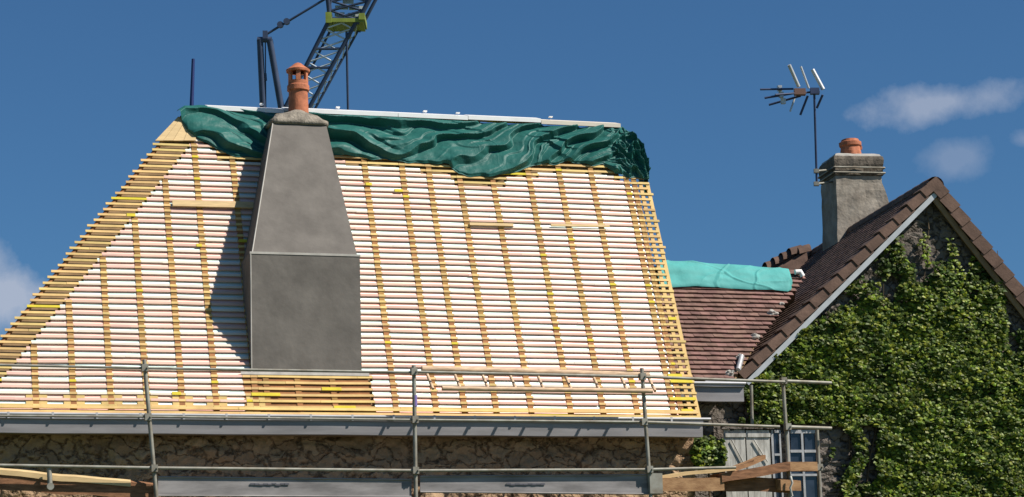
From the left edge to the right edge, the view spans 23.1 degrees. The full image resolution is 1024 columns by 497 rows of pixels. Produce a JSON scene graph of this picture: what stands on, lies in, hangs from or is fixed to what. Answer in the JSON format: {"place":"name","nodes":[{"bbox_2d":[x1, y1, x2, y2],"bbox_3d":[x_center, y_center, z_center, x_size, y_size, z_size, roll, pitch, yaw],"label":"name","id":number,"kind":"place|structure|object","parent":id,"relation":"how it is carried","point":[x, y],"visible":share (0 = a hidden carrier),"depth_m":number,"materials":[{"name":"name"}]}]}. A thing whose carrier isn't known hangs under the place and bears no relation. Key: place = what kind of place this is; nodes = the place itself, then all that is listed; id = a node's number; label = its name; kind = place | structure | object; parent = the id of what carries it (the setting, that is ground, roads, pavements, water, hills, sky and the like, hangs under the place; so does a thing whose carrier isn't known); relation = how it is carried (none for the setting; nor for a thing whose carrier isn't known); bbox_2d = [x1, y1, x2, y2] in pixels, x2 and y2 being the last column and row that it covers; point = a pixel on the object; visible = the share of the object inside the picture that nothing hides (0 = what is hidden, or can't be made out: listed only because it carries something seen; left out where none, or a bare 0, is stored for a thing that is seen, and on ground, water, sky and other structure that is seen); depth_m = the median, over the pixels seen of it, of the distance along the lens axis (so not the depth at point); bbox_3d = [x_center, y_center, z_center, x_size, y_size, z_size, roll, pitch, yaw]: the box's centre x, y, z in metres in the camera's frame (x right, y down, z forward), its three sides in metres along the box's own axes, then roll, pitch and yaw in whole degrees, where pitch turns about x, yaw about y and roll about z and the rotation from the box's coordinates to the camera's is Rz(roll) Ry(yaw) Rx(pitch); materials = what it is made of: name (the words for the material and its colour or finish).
{"place":"outdoors","nodes":[
{"label":"outdoors","id":0,"kind":"place"},
{"bbox_2d":[0,59,710,496],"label":"house","id":1,"kind":"structure","parent":0,"point":[320,255],"depth_m":37.87,"materials":[{"name":"stone"}]},
{"bbox_2d":[172,200,253,208],"bbox_3d":[-4.579,-0.678,38.452,1.255,0.117,0.068,2,-11,-16],"label":"wooden board","id":2,"kind":"object","parent":1,"relation":"on","point":[211,204],"visible":1,"depth_m":38.44,"materials":[{"name":"beige wood"}]},
{"bbox_2d":[177,105,650,195],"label":"tarpaulin","id":3,"kind":"object","parent":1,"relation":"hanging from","point":[471,148],"visible":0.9,"depth_m":40.20,"materials":[{"name":"green plastic"}]},
{"bbox_2d":[469,222,513,226],"bbox_3d":[-0.323,-0.377,39.558,0.719,0.059,0.042,2,-11,-16],"label":"wooden board","id":4,"kind":"object","parent":1,"relation":"on","point":[492,224],"visible":1,"depth_m":39.55,"materials":[{"name":"beige wood"}]},
{"bbox_2d":[550,224,609,227],"bbox_3d":[1.088,-0.364,39.988,0.987,0.058,0.036,2,-11,-17],"label":"wooden board","id":5,"kind":"object","parent":1,"relation":"on","point":[577,225],"visible":1,"depth_m":39.97,"materials":[{"name":"beige wood"}]},
{"bbox_2d":[0,0,1023,339],"label":"sky","id":6,"kind":"structure","parent":0,"point":[932,88],"materials":[{"name":"blue"}]},
{"label":"ground","id":7,"kind":"structure","parent":0,"visible":0},
{"bbox_2d":[257,0,376,109],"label":"crane","id":8,"kind":"object","parent":7,"relation":"on","point":[348,24],"visible":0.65,"depth_m":91.96,"materials":[{"name":"blue metal"}]},
{"bbox_2d":[0,359,831,496],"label":"scaffold","id":9,"kind":"object","parent":7,"relation":"on","point":[650,483],"visible":1,"depth_m":36.29,"materials":[{"name":"metal"}]},
{"bbox_2d":[0,475,153,496],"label":"scaffold plank","id":10,"kind":"object","parent":9,"relation":"on","point":[135,489],"visible":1,"depth_m":34.96,"materials":[{"name":"brown wood"}]},
{"bbox_2d":[0,468,130,486],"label":"wooden lath","id":11,"kind":"object","parent":10,"relation":"on","point":[66,477],"visible":1,"depth_m":34.94,"materials":[{"name":"beige wood"}]},
{"bbox_2d":[421,366,655,392],"bbox_3d":[0.424,1.945,37.158,3.536,0.421,0.444,2,-11,-16],"label":"ladder","id":12,"kind":"object","parent":9,"relation":"on","point":[542,388],"visible":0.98,"depth_m":37.09,"materials":[{"name":"brown wood"}]},
{"bbox_2d":[662,477,723,490],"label":"timber beam","id":13,"kind":"structure","parent":9,"relation":"on","point":[696,484],"depth_m":37.41,"materials":[{"name":"brown wood"}]},
{"bbox_2d":[662,469,735,477],"bbox_3d":[2.761,3.377,37.735,1.181,0.207,0.300,2,-11,-16],"label":"wooden board","id":14,"kind":"object","parent":13,"relation":"on","point":[691,473],"visible":0.91,"depth_m":37.59,"materials":[{"name":"beige wood"}]},
{"bbox_2d":[721,477,789,492],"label":"timber beam","id":15,"kind":"structure","parent":9,"relation":"on","point":[759,484],"depth_m":37.85,"materials":[{"name":"brown wood"}]},
{"bbox_2d":[710,462,790,481],"bbox_3d":[3.606,3.393,37.988,1.132,0.349,0.550,2,-11,-16],"label":"scaffold plank","id":16,"kind":"object","parent":15,"relation":"on","point":[758,471],"visible":0.95,"depth_m":37.76,"materials":[{"name":"brown wood"}]},
{"bbox_2d":[726,455,765,471],"bbox_3d":[3.551,3.263,38.078,0.630,0.303,0.296,4,-12,-26],"label":"broken board","id":17,"kind":"object","parent":16,"relation":"on","point":[751,461],"visible":0.92,"depth_m":38.00,"materials":[{"name":"brown wood"}]},
{"bbox_2d":[775,479,800,490],"bbox_3d":[4.175,3.572,37.902,0.337,0.197,0.220,2,-11,-16],"label":"timber offcut","id":18,"kind":"object","parent":15,"relation":"attached to","point":[782,484],"visible":1,"depth_m":37.81,"materials":[{"name":"brown wood"}]},
{"bbox_2d":[789,476,792,495],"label":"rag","id":19,"kind":"object","parent":18,"relation":"attached to","point":[791,484],"visible":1,"depth_m":37.71,"materials":[{"name":"white fabric"}]},
{"bbox_2d":[781,462,817,471],"bbox_3d":[4.363,3.328,38.231,0.479,0.174,0.440,2,-11,-16],"label":"scaffold plank","id":20,"kind":"object","parent":9,"relation":"on","point":[803,466],"visible":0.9,"depth_m":38.05,"materials":[{"name":"brown wood"}]},
{"bbox_2d":[688,435,727,496],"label":"ivy","id":21,"kind":"object","parent":7,"relation":"on","point":[705,451],"visible":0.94,"depth_m":38.57,"materials":[{"name":"green plant"}]},
{"bbox_2d":[654,266,805,496],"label":"house wing","id":22,"kind":"structure","parent":7,"relation":"on","point":[723,330],"depth_m":39.99,"materials":[{"name":"brown tile"}]},
{"bbox_2d":[657,260,792,290],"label":"tarpaulin","id":23,"kind":"object","parent":22,"relation":"on","point":[696,273],"visible":0.93,"depth_m":41.06,"materials":[{"name":"teal plastic"}]},
{"bbox_2d":[720,138,1023,496],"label":"gable house","id":24,"kind":"structure","parent":7,"relation":"on","point":[865,222],"depth_m":40.65,"materials":[{"name":"stone"}]},
{"bbox_2d":[770,430,783,496],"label":"window","id":25,"kind":"structure","parent":24,"relation":"in","point":[775,438],"depth_m":39.44,"materials":[{"name":"grey paint"}]},
{"bbox_2d":[788,430,821,496],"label":"window","id":26,"kind":"structure","parent":24,"relation":"in","point":[800,451],"depth_m":39.51,"materials":[{"name":"blue glass"}]},
{"bbox_2d":[760,64,885,185],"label":"television antenna","id":27,"kind":"object","parent":24,"relation":"attached to","point":[800,92],"visible":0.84,"depth_m":44.57,"materials":[{"name":"metal"}]},
{"bbox_2d":[737,207,1023,496],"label":"ivy","id":28,"kind":"object","parent":24,"relation":"attached to","point":[904,400],"visible":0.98,"depth_m":40.00,"materials":[{"name":"green plant"}]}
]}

